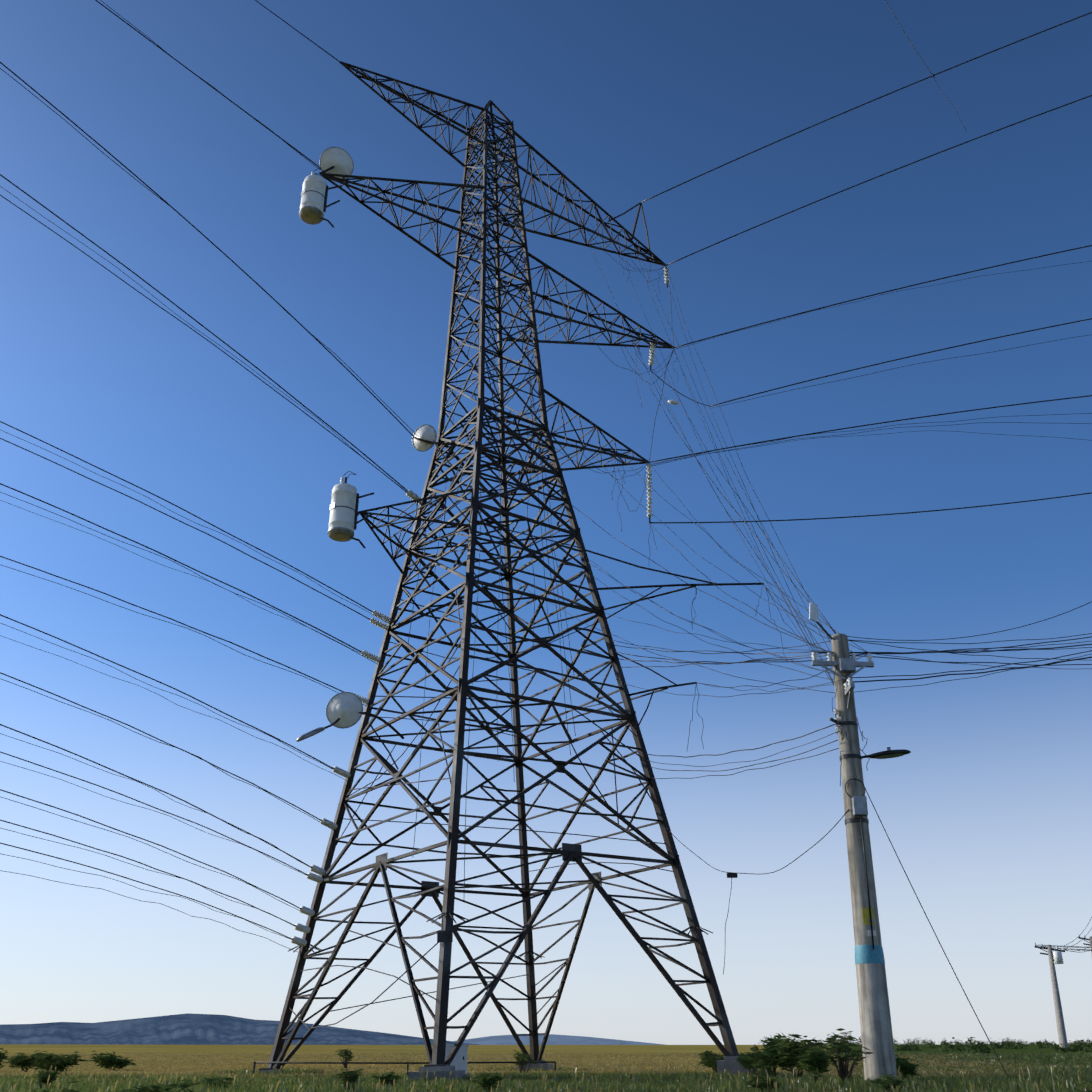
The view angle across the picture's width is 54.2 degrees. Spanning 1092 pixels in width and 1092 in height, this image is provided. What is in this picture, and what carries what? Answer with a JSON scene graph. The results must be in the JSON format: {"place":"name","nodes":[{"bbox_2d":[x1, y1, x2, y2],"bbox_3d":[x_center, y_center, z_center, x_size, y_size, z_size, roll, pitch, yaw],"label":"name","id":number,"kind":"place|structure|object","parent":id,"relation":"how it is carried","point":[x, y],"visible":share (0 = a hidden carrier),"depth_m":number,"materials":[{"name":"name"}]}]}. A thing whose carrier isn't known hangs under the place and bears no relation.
{"place":"outdoors","nodes":[
{"label":"outdoors","id":0,"kind":"place"},
{"bbox_2d":[0,1013,478,1044],"bbox_3d":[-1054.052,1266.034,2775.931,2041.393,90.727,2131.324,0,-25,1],"label":"hill","id":1,"kind":"structure","parent":0,"point":[195,1029],"depth_m":2520.17,"materials":[{"name":"blue"}]},
{"bbox_2d":[0,1073,1091,1091],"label":"grass","id":2,"kind":"structure","parent":0,"point":[716,1084],"depth_m":18.85,"materials":[{"name":"green plant"}]},
{"bbox_2d":[0,1044,1091,1091],"bbox_3d":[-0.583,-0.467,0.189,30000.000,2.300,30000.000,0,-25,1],"label":"ground","id":3,"kind":"structure","parent":0,"point":[228,1049],"depth_m":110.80,"materials":[{"name":"green plant"}]},
{"bbox_2d":[253,1061,555,1074],"bbox_3d":[-3.820,14.487,29.438,8.313,0.462,0.052,4,-26,-8],"label":"pipe rail","id":4,"kind":"object","parent":3,"relation":"on","point":[407,1063],"visible":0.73,"depth_m":29.37,"materials":[{"name":"metal"}]},
{"bbox_2d":[445,1044,468,1076],"bbox_3d":[-2.321,12.868,26.622,0.714,0.782,0.544,8,-27,-17],"label":"equipment cabinet","id":5,"kind":"object","parent":3,"relation":"on","point":[459,1062],"visible":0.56,"depth_m":26.48,"materials":[{"name":"metal"}]},
{"bbox_2d":[256,61,763,1080],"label":"transmission tower","id":6,"kind":"structure","parent":3,"relation":"on","point":[450,887],"depth_m":37.26,"materials":[{"name":"metal"}]},
{"bbox_2d":[296,147,678,741],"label":"insulators","id":7,"kind":"object","parent":6,"relation":"attached to","point":[343,709],"visible":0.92,"depth_m":40.16,"materials":[{"name":"ceramic"}]},
{"bbox_2d":[0,0,1091,1077],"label":"power lines","id":8,"kind":"object","parent":6,"relation":"attached to","point":[333,825],"visible":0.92,"depth_m":32.61,"materials":[{"name":"black metal"}]},
{"bbox_2d":[0,1028,1091,1091],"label":"bush","id":9,"kind":"object","parent":3,"relation":"on","point":[783,1052],"visible":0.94,"depth_m":22.04,"materials":[{"name":"green plant"}]},
{"bbox_2d":[9,1061,1091,1091],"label":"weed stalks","id":10,"kind":"object","parent":3,"relation":"on","point":[737,1082],"visible":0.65,"depth_m":16.92,"materials":[{"name":"green plant"}]},
{"bbox_2d":[71,1036,1091,1053],"bbox_3d":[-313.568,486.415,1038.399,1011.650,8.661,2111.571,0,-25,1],"label":"hedge","id":11,"kind":"object","parent":3,"relation":"on","point":[974,1048],"visible":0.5,"depth_m":137.24,"materials":[{"name":"green plant"}]},
{"bbox_2d":[809,603,910,1080],"bbox_3d":[7.510,6.452,24.402,1.801,11.314,1.312,-19,-31,34],"label":"concrete utility pole","id":12,"kind":"object","parent":3,"relation":"on","point":[875,1022],"visible":1,"depth_m":23.92,"materials":[{"name":"concrete"}]},
{"bbox_2d":[1034,943,1067,1048],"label":"distant pole","id":13,"kind":"object","parent":3,"relation":"on","point":[1058,959],"visible":0.92,"depth_m":114.64,"materials":[{"name":"concrete"}]},
{"bbox_2d":[0,0,1091,1044],"label":"sky","id":14,"kind":"structure","parent":0,"point":[987,817],"materials":[{"name":"blue"}]},
{"bbox_2d":[454,1034,664,1044],"bbox_3d":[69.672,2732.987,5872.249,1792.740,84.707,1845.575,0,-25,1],"label":"hill","id":15,"kind":"structure","parent":0,"point":[553,1039],"depth_m":5702.15,"materials":[{"name":"blue"}]},
{"bbox_2d":[1078,934,1091,954],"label":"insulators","id":16,"kind":"object","parent":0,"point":[1089,939],"visible":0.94,"depth_m":144.53,"materials":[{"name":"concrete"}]}
]}

